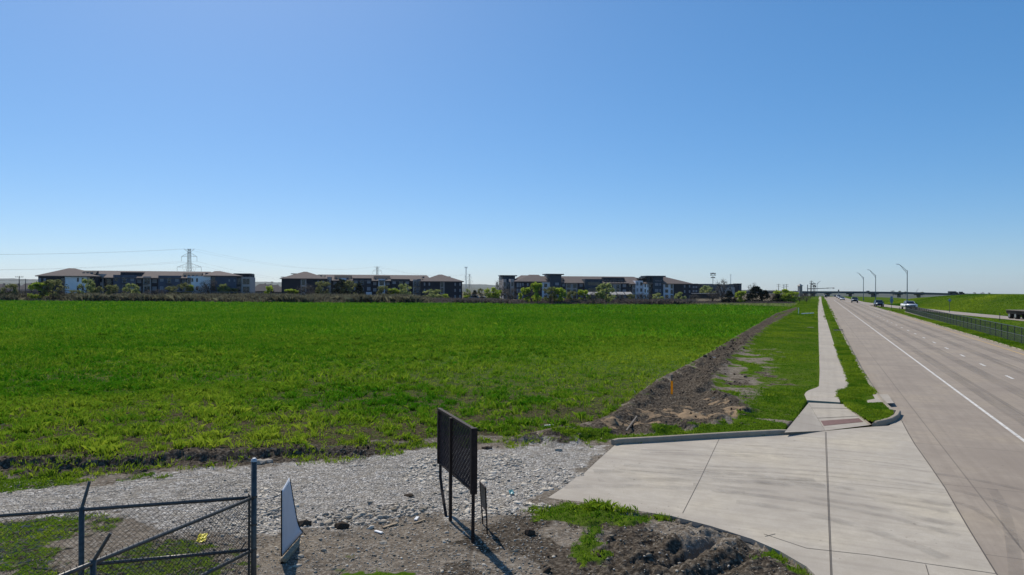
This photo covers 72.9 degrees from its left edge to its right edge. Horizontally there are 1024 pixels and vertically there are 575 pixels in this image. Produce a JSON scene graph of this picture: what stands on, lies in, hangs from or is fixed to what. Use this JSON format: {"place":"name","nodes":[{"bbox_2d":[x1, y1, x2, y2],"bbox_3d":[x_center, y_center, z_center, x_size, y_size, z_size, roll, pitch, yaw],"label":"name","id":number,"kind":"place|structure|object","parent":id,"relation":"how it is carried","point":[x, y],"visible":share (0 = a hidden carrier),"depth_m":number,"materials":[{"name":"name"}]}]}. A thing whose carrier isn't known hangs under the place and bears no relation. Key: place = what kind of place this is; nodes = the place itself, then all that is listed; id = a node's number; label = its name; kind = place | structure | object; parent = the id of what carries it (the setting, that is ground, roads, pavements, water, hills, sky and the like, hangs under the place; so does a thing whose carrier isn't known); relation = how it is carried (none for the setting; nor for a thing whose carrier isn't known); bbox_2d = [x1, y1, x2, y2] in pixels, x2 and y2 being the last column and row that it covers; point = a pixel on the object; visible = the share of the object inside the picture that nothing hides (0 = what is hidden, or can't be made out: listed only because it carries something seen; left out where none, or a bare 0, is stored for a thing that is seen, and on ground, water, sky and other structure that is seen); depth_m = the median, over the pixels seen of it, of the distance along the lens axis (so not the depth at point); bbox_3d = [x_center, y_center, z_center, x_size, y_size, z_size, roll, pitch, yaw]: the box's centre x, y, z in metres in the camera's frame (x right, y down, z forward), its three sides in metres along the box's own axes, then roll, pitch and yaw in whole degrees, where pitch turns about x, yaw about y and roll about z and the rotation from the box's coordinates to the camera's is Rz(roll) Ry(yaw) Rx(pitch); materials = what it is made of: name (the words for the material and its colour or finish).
{"place":"outdoors","nodes":[
{"label":"outdoors","id":0,"kind":"place"},
{"bbox_2d":[0,282,496,288],"bbox_3d":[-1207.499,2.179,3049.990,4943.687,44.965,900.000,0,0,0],"label":"hills","id":1,"kind":"structure","parent":0,"point":[6,283],"depth_m":3012.88,"materials":[{"name":"green plant"}]},
{"bbox_2d":[0,278,498,287],"bbox_3d":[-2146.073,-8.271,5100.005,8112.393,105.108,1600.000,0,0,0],"label":"hills","id":2,"kind":"structure","parent":0,"point":[273,283],"depth_m":4964.54,"materials":[{"name":"green plant"}]},
{"bbox_2d":[0,292,1023,574],"bbox_3d":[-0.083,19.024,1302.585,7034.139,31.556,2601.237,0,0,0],"label":"ground","id":3,"kind":"structure","parent":0,"point":[708,540],"depth_m":15.83,"materials":[{"name":"soil"}]},
{"bbox_2d":[0,283,17,295],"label":"half bare tree","id":4,"kind":"object","parent":3,"relation":"on","point":[13,287],"visible":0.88,"depth_m":218.91,"materials":[{"name":"green plant"}]},
{"bbox_2d":[11,283,37,293],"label":"house","id":5,"kind":"structure","parent":3,"relation":"on","point":[22,287],"depth_m":337.86,"materials":[{"name":"paint"}]},
{"bbox_2d":[27,281,50,298],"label":"spring green tree","id":6,"kind":"object","parent":3,"relation":"on","point":[38,286],"visible":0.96,"depth_m":220.44,"materials":[{"name":"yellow plant"}]},
{"bbox_2d":[38,279,68,298],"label":"half bare tree","id":7,"kind":"object","parent":3,"relation":"on","point":[52,284],"visible":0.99,"depth_m":221.18,"materials":[{"name":"green plant"}]},
{"bbox_2d":[77,278,95,293],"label":"pale green tree","id":8,"kind":"object","parent":3,"relation":"on","point":[90,287],"visible":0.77,"depth_m":225.39,"materials":[{"name":"green plant"}]},
{"bbox_2d":[94,286,104,293],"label":"half bare tree","id":9,"kind":"object","parent":3,"relation":"on","point":[98,289],"visible":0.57,"depth_m":226.01,"materials":[{"name":"green plant"}]},
{"bbox_2d":[104,285,119,294],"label":"half bare tree","id":10,"kind":"object","parent":3,"relation":"on","point":[113,288],"visible":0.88,"depth_m":226.57,"materials":[{"name":"green plant"}]},
{"bbox_2d":[1,474,253,574],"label":"chain link fence","id":11,"kind":"object","parent":3,"relation":"on","point":[93,563],"visible":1,"depth_m":7.48,"materials":[{"name":"metal"}]},
{"bbox_2d":[0,458,257,574],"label":"chain link fence","id":12,"kind":"object","parent":3,"relation":"on","point":[81,509],"visible":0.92,"depth_m":8.15,"materials":[{"name":"metal"}]},
{"bbox_2d":[122,283,140,293],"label":"pale green tree","id":13,"kind":"object","parent":3,"relation":"on","point":[134,290],"visible":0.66,"depth_m":229.52,"materials":[{"name":"green plant"}]},
{"bbox_2d":[35,268,254,294],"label":"apartment building","id":14,"kind":"structure","parent":3,"relation":"on","point":[72,278],"depth_m":259.30,"materials":[{"name":"grey"}]},
{"bbox_2d":[165,285,179,293],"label":"half bare tree","id":15,"kind":"object","parent":3,"relation":"on","point":[171,288],"visible":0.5,"depth_m":252.06,"materials":[{"name":"green plant"}]},
{"bbox_2d":[176,282,191,293],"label":"half bare tree","id":16,"kind":"object","parent":3,"relation":"on","point":[183,285],"visible":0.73,"depth_m":252.98,"materials":[{"name":"green plant"}]},
{"bbox_2d":[178,249,199,270],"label":"lattice pylon","id":17,"kind":"object","parent":3,"relation":"on","point":[187,256],"visible":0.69,"depth_m":619.97,"materials":[{"name":"metal"}]},
{"bbox_2d":[0,249,195,280],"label":"power lines","id":18,"kind":"object","parent":17,"relation":"attached to","point":[80,267],"visible":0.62,"depth_m":607.12,"materials":[{"name":"metal"}]},
{"bbox_2d":[197,533,207,542],"bbox_3d":[-5.397,4.356,12.068,0.153,0.034,0.226,0,20,-11],"label":"plastic scrap","id":19,"kind":"object","parent":3,"relation":"on","point":[199,537],"visible":0.73,"depth_m":12.06,"materials":[{"name":"yellow plastic"}]},
{"bbox_2d":[198,280,218,293],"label":"bare tree","id":20,"kind":"object","parent":3,"relation":"on","point":[206,287],"visible":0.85,"depth_m":255.65,"materials":[{"name":"brown plant"}]},
{"bbox_2d":[0,291,433,302],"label":"undergrowth","id":21,"kind":"object","parent":3,"relation":"on","point":[282,297],"visible":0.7,"depth_m":210.60,"materials":[{"name":"green plant"}]},
{"bbox_2d":[217,283,229,293],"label":"pale green tree","id":22,"kind":"object","parent":3,"relation":"on","point":[223,288],"visible":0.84,"depth_m":256.91,"materials":[{"name":"green plant"}]},
{"bbox_2d":[221,288,237,293],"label":"half bare tree","id":23,"kind":"object","parent":3,"relation":"on","point":[233,290],"visible":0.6,"depth_m":259.06,"materials":[{"name":"green plant"}]},
{"bbox_2d":[257,459,265,464],"bbox_3d":[-6.323,4.383,17.328,0.284,0.168,0.256,0,0,43],"label":"rock","id":24,"kind":"object","parent":3,"relation":"on","point":[260,461],"visible":0.63,"depth_m":17.28,"materials":[{"name":"stone"}]},
{"bbox_2d":[255,283,272,293],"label":"house","id":25,"kind":"structure","parent":3,"relation":"on","point":[260,288],"depth_m":351.57,"materials":[{"name":"paint"}]},
{"bbox_2d":[264,285,274,293],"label":"spring green tree","id":26,"kind":"object","parent":3,"relation":"on","point":[270,288],"visible":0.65,"depth_m":261.96,"materials":[{"name":"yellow plant"}]},
{"bbox_2d":[272,285,281,293],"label":"house","id":27,"kind":"structure","parent":3,"relation":"on","point":[277,288],"depth_m":362.50,"materials":[{"name":"paint"}]},
{"bbox_2d":[0,432,561,479],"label":"field edge tufts","id":28,"kind":"object","parent":3,"relation":"on","point":[106,456],"visible":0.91,"depth_m":17.11,"materials":[{"name":"green plant"}]},
{"bbox_2d":[284,289,298,293],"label":"shrub","id":29,"kind":"object","parent":3,"relation":"on","point":[292,291],"visible":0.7,"depth_m":265.35,"materials":[{"name":"green plant"}]},
{"bbox_2d":[280,477,305,563],"bbox_3d":[-3.767,3.884,11.770,0.278,1.281,1.442,0,0,-2],"label":"warped board","id":30,"kind":"object","parent":3,"relation":"on","point":[292,532],"visible":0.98,"depth_m":11.60,"materials":[{"name":"white plastic"}]},
{"bbox_2d":[0,449,603,537],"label":"gravel","id":31,"kind":"structure","parent":3,"relation":"on","point":[467,510],"depth_m":15.04,"materials":[{"name":"grey gravel"}]},
{"bbox_2d":[298,519,311,526],"bbox_3d":[-3.849,4.400,12.871,0.259,0.182,0.188,0,0,0],"label":"rock","id":32,"kind":"object","parent":3,"relation":"on","point":[305,522],"visible":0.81,"depth_m":12.83,"materials":[{"name":"grey stone"}]},
{"bbox_2d":[295,283,318,294],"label":"bare tree","id":33,"kind":"object","parent":3,"relation":"on","point":[308,288],"visible":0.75,"depth_m":266.15,"materials":[{"name":"brown plant"}]},
{"bbox_2d":[314,281,331,294],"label":"half bare tree","id":34,"kind":"object","parent":3,"relation":"on","point":[320,288],"visible":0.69,"depth_m":268.00,"materials":[{"name":"green plant"}]},
{"bbox_2d":[0,377,651,455],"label":"wheat crop","id":35,"kind":"object","parent":3,"relation":"on","point":[41,417],"visible":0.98,"depth_m":23.33,"materials":[{"name":"green plant"}]},
{"bbox_2d":[331,278,350,294],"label":"evergreen tree","id":36,"kind":"object","parent":3,"relation":"on","point":[339,284],"visible":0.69,"depth_m":270.39,"materials":[{"name":"green plant"}]},
{"bbox_2d":[334,521,349,528],"bbox_3d":[-3.123,4.400,12.705,0.300,0.196,0.179,0,0,0],"label":"rock","id":37,"kind":"object","parent":3,"relation":"on","point":[342,525],"visible":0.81,"depth_m":12.67,"materials":[{"name":"stone"}]},
{"bbox_2d":[338,279,356,293],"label":"half bare tree","id":38,"kind":"object","parent":3,"relation":"on","point":[349,283],"visible":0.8,"depth_m":270.77,"materials":[{"name":"green plant"}]},
{"bbox_2d":[354,283,363,293],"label":"evergreen tree","id":39,"kind":"object","parent":3,"relation":"on","point":[359,288],"visible":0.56,"depth_m":273.22,"materials":[{"name":"green plant"}]},
{"bbox_2d":[0,335,722,455],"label":"wheat seedlings","id":40,"kind":"object","parent":3,"relation":"on","point":[525,367],"visible":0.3,"depth_m":36.16,"materials":[{"name":"green plant"}]},
{"bbox_2d":[237,477,486,530],"bbox_3d":[-2.652,4.410,14.146,5.365,0.163,2.981,0,0,-38],"label":"rubble","id":41,"kind":"object","parent":3,"relation":"on","point":[351,516],"visible":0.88,"depth_m":13.43,"materials":[{"name":"stone"}]},
{"bbox_2d":[0,330,733,388],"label":"wheat crop","id":42,"kind":"object","parent":3,"relation":"on","point":[122,343],"visible":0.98,"depth_m":42.34,"materials":[{"name":"green plant"}]},
{"bbox_2d":[280,272,463,298],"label":"apartment building","id":43,"kind":"structure","parent":3,"relation":"on","point":[450,286],"depth_m":310.51,"materials":[{"name":"blue"}]},
{"bbox_2d":[376,285,392,294],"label":"half bare tree","id":44,"kind":"object","parent":3,"relation":"on","point":[380,290],"visible":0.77,"depth_m":252.82,"materials":[{"name":"green plant"}]},
{"bbox_2d":[387,288,399,294],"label":"spring green tree","id":45,"kind":"object","parent":3,"relation":"on","point":[395,291],"visible":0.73,"depth_m":253.91,"materials":[{"name":"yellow plant"}]},
{"bbox_2d":[0,383,789,574],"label":"dry stalks","id":46,"kind":"object","parent":3,"relation":"on","point":[40,559],"visible":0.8,"depth_m":11.78,"materials":[{"name":"plant"}]},
{"bbox_2d":[0,335,792,573],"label":"earth clods","id":47,"kind":"object","parent":3,"relation":"on","point":[547,570],"visible":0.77,"depth_m":23.14,"materials":[{"name":"brown soil"}]},
{"bbox_2d":[0,299,795,314],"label":"wheat crop","id":48,"kind":"object","parent":3,"relation":"on","point":[207,306],"visible":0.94,"depth_m":150.07,"materials":[{"name":"green plant"}]},
{"bbox_2d":[396,283,411,294],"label":"pale green tree","id":49,"kind":"object","parent":3,"relation":"on","point":[406,292],"visible":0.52,"depth_m":255.67,"materials":[{"name":"green plant"}]},
{"bbox_2d":[0,388,850,574],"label":"turf","id":50,"kind":"structure","parent":3,"relation":"on","point":[781,406],"depth_m":15.78,"materials":[{"name":"green plant"}]},
{"bbox_2d":[422,289,442,297],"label":"shrub","id":51,"kind":"object","parent":3,"relation":"on","point":[436,292],"visible":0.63,"depth_m":247.53,"materials":[{"name":"green plant"}]},
{"bbox_2d":[437,408,477,542],"bbox_3d":[-1.079,3.522,12.979,0.140,2.194,2.235,0,0,-22],"label":"steel sign frame","id":52,"kind":"object","parent":3,"relation":"on","point":[445,456],"visible":0.98,"depth_m":12.86,"materials":[{"name":"metal"}]},
{"bbox_2d":[170,499,786,574],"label":"pebbles","id":53,"kind":"object","parent":3,"relation":"on","point":[324,550],"visible":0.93,"depth_m":11.71,"materials":[{"name":"gravel"}]},
{"bbox_2d":[479,481,487,534],"bbox_3d":[-0.508,4.030,12.671,0.074,0.886,0.597,0,0,-14],"label":"steel frame","id":54,"kind":"object","parent":3,"relation":"on","point":[483,497],"visible":0.85,"depth_m":12.65,"materials":[{"name":"grey metal"}]},
{"bbox_2d":[484,287,501,298],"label":"spring green tree","id":55,"kind":"object","parent":3,"relation":"on","point":[495,293],"visible":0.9,"depth_m":254.06,"materials":[{"name":"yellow plant"}]},
{"bbox_2d":[494,279,510,297],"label":"bare tree","id":56,"kind":"object","parent":3,"relation":"on","point":[502,283],"visible":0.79,"depth_m":307.13,"materials":[{"name":"brown plant"}]},
{"bbox_2d":[502,288,518,298],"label":"bare tree","id":57,"kind":"object","parent":3,"relation":"on","point":[511,295],"visible":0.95,"depth_m":256.36,"materials":[{"name":"brown plant"}]},
{"bbox_2d":[518,287,530,302],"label":"spring green tree","id":58,"kind":"object","parent":3,"relation":"on","point":[526,290],"visible":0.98,"depth_m":211.97,"materials":[{"name":"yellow plant"}]},
{"bbox_2d":[525,528,534,535],"bbox_3d":[0.321,4.392,12.403,0.193,0.146,0.145,0,0,0],"label":"rock","id":59,"kind":"object","parent":3,"relation":"on","point":[529,532],"visible":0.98,"depth_m":12.37,"materials":[{"name":"grey stone"}]},
{"bbox_2d":[531,281,542,303],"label":"spring green tree","id":60,"kind":"object","parent":3,"relation":"on","point":[535,286],"visible":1,"depth_m":205.52,"materials":[{"name":"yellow plant"}]},
{"bbox_2d":[542,286,557,301],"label":"half bare tree","id":61,"kind":"object","parent":3,"relation":"on","point":[550,298],"visible":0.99,"depth_m":206.53,"materials":[{"name":"green plant"}]},
{"bbox_2d":[553,287,566,301],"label":"spring green tree","id":62,"kind":"object","parent":3,"relation":"on","point":[559,291],"visible":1,"depth_m":206.92,"materials":[{"name":"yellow plant"}]},
{"bbox_2d":[566,290,577,300],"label":"half bare tree","id":63,"kind":"object","parent":3,"relation":"on","point":[568,297],"visible":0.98,"depth_m":208.56,"materials":[{"name":"green plant"}]},
{"bbox_2d":[577,289,589,300],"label":"spring green tree","id":64,"kind":"object","parent":3,"relation":"on","point":[582,292],"visible":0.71,"depth_m":209.05,"materials":[{"name":"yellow plant"}]},
{"bbox_2d":[588,292,598,303],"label":"bare tree","id":65,"kind":"object","parent":3,"relation":"on","point":[592,299],"visible":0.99,"depth_m":202.72,"materials":[{"name":"brown plant"}]},
{"bbox_2d":[498,274,692,299],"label":"apartment building","id":66,"kind":"structure","parent":3,"relation":"on","point":[663,286],"depth_m":364.08,"materials":[{"name":"grey"}]},
{"bbox_2d":[594,282,616,302],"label":"pale green tree","id":67,"kind":"object","parent":3,"relation":"on","point":[603,295],"visible":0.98,"depth_m":210.44,"materials":[{"name":"green plant"}]},
{"bbox_2d":[280,286,946,298],"bbox_3d":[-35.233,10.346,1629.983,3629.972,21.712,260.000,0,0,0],"label":"wood","id":68,"kind":"object","parent":3,"relation":"on","point":[904,296],"visible":0.08,"depth_m":1572.53,"materials":[{"name":"green plant"}]},
{"bbox_2d":[432,297,796,304],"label":"dry weeds","id":69,"kind":"object","parent":3,"relation":"on","point":[627,301],"visible":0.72,"depth_m":205.77,"materials":[{"name":"plant"}]},
{"bbox_2d":[652,293,663,298],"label":"pale green tree","id":70,"kind":"object","parent":3,"relation":"on","point":[657,295],"visible":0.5,"depth_m":249.16,"materials":[{"name":"green plant"}]},
{"bbox_2d":[674,292,686,299],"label":"pale green tree","id":71,"kind":"object","parent":3,"relation":"on","point":[679,295],"visible":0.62,"depth_m":218.67,"materials":[{"name":"green plant"}]},
{"bbox_2d":[588,302,795,306],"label":"green weeds","id":72,"kind":"object","parent":3,"relation":"on","point":[773,304],"visible":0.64,"depth_m":198.43,"materials":[{"name":"green plant"}]},
{"bbox_2d":[691,293,718,298],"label":"building","id":73,"kind":"structure","parent":3,"relation":"on","point":[704,295],"depth_m":429.99,"materials":[{"name":"beige paint"}]},
{"bbox_2d":[699,285,712,292],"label":"pale green tree","id":74,"kind":"object","parent":3,"relation":"on","point":[705,287],"visible":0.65,"depth_m":480.62,"materials":[{"name":"green plant"}]},
{"bbox_2d":[705,292,719,300],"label":"bare tree","id":75,"kind":"object","parent":3,"relation":"on","point":[710,296],"visible":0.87,"depth_m":233.12,"materials":[{"name":"brown plant"}]},
{"bbox_2d":[611,429,821,444],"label":"driveway kerb","id":76,"kind":"structure","parent":3,"relation":"on","point":[652,439],"depth_m":20.33,"materials":[{"name":"concrete"}]},
{"bbox_2d":[691,283,741,296],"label":"apartment building","id":77,"kind":"structure","parent":3,"relation":"on","point":[735,287],"depth_m":570.08,"materials":[{"name":"grey"}]},
{"bbox_2d":[710,279,731,302],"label":"bare tree","id":78,"kind":"object","parent":3,"relation":"on","point":[722,293],"visible":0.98,"depth_m":223.61,"materials":[{"name":"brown plant"}]},
{"bbox_2d":[720,290,737,302],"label":"evergreen tree","id":79,"kind":"object","parent":3,"relation":"on","point":[730,295],"visible":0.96,"depth_m":222.22,"materials":[{"name":"green plant"}]},
{"bbox_2d":[735,291,746,301],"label":"spring green tree","id":80,"kind":"object","parent":3,"relation":"on","point":[739,296],"visible":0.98,"depth_m":221.64,"materials":[{"name":"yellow plant"}]},
{"bbox_2d":[745,286,763,301],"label":"evergreen tree","id":81,"kind":"object","parent":3,"relation":"on","point":[749,296],"visible":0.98,"depth_m":220.71,"materials":[{"name":"green plant"}]},
{"bbox_2d":[759,290,769,301],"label":"evergreen tree","id":82,"kind":"object","parent":3,"relation":"on","point":[766,294],"visible":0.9,"depth_m":220.73,"materials":[{"name":"green plant"}]},
{"bbox_2d":[770,294,782,301],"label":"evergreen shrub","id":83,"kind":"object","parent":3,"relation":"on","point":[777,296],"visible":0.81,"depth_m":220.54,"materials":[{"name":"green plant"}]},
{"bbox_2d":[773,289,798,301],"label":"shrub","id":84,"kind":"object","parent":3,"relation":"on","point":[788,296],"visible":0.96,"depth_m":220.33,"materials":[{"name":"green plant"}]},
{"bbox_2d":[718,317,870,395],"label":"roadside turf","id":85,"kind":"structure","parent":3,"relation":"on","point":[785,333],"depth_m":51.41,"materials":[{"name":"green plant"}]},
{"bbox_2d":[752,299,836,319],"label":"roadside turf","id":86,"kind":"structure","parent":3,"relation":"on","point":[810,303],"depth_m":142.40,"materials":[{"name":"green plant"}]},
{"bbox_2d":[785,403,870,431],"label":"crossing ramp","id":87,"kind":"structure","parent":3,"relation":"on","point":[817,416],"depth_m":23.31,"materials":[{"name":"concrete"}]},
{"bbox_2d":[742,291,965,297],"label":"highway overpass","id":88,"kind":"object","parent":3,"relation":"on","point":[898,294],"visible":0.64,"depth_m":620.29,"materials":[{"name":"concrete"}]},
{"bbox_2d":[821,297,891,420],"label":"verge","id":89,"kind":"structure","parent":3,"relation":"on","point":[836,341],"depth_m":57.81,"materials":[{"name":"green plant"}]},
{"bbox_2d":[832,344,893,421],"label":"verge turf","id":90,"kind":"structure","parent":89,"relation":"on","point":[854,406],"depth_m":28.83,"materials":[{"name":"green plant"}]},
{"bbox_2d":[867,394,893,402],"bbox_3d":[14.474,4.383,27.384,0.925,0.001,2.818,0,0,24],"label":"inlet apron","id":91,"kind":"object","parent":89,"relation":"on","point":[886,398],"visible":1,"depth_m":27.12,"materials":[{"name":"concrete"}]},
{"bbox_2d":[828,305,900,426],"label":"roadside kerb","id":92,"kind":"structure","parent":3,"relation":"on","point":[891,419],"depth_m":23.93,"materials":[{"name":"concrete"}]},
{"bbox_2d":[859,294,1023,316],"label":"embankment grass","id":93,"kind":"structure","parent":3,"relation":"on","point":[960,305],"depth_m":165.83,"materials":[{"name":"green plant"}]},
{"bbox_2d":[888,310,1023,351],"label":"roadside kerb","id":94,"kind":"structure","parent":3,"relation":"on","point":[968,334],"depth_m":66.58,"materials":[{"name":"concrete"}]},
{"bbox_2d":[889,310,1023,350],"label":"median turf","id":95,"kind":"structure","parent":3,"relation":"on","point":[1010,343],"depth_m":81.48,"materials":[{"name":"green plant"}]},
{"bbox_2d":[905,305,1023,342],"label":"railing fence","id":96,"kind":"object","parent":3,"relation":"on","point":[939,316],"visible":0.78,"depth_m":77.94,"materials":[{"name":"metal"}]},
{"bbox_2d":[0,0,1023,293],"label":"sky","id":97,"kind":"structure","parent":0,"point":[767,144],"materials":[{"name":"blue"}]},
{"bbox_2d":[548,419,997,574],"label":"driveway","id":98,"kind":"structure","parent":0,"point":[877,500],"depth_m":14.83,"materials":[{"name":"concrete"}]},
{"bbox_2d":[805,297,848,403],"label":"sidewalk","id":99,"kind":"structure","parent":0,"point":[832,378],"depth_m":36.42,"materials":[{"name":"concrete"}]},
{"bbox_2d":[824,297,1023,574],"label":"road","id":100,"kind":"structure","parent":0,"point":[956,397],"depth_m":26.59,"materials":[{"name":"concrete"}]},
{"bbox_2d":[873,300,883,306],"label":"sport utility car","id":101,"kind":"object","parent":100,"relation":"on","point":[876,303],"visible":1,"depth_m":184.11,"materials":[{"name":"paint"}]},
{"bbox_2d":[901,301,917,309],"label":"pickup truck","id":102,"kind":"object","parent":100,"relation":"on","point":[911,303],"visible":0.67,"depth_m":160.65,"materials":[{"name":"white paint"}]},
{"bbox_2d":[844,300,1023,320],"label":"slip road","id":103,"kind":"structure","parent":0,"point":[968,314],"depth_m":133.84,"materials":[{"name":"concrete"}]},
{"bbox_2d":[1006,310,1023,318],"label":"flatbed trailer","id":104,"kind":"object","parent":103,"relation":"on","point":[1016,314],"visible":1,"depth_m":108.53,"materials":[{"name":"metal"}]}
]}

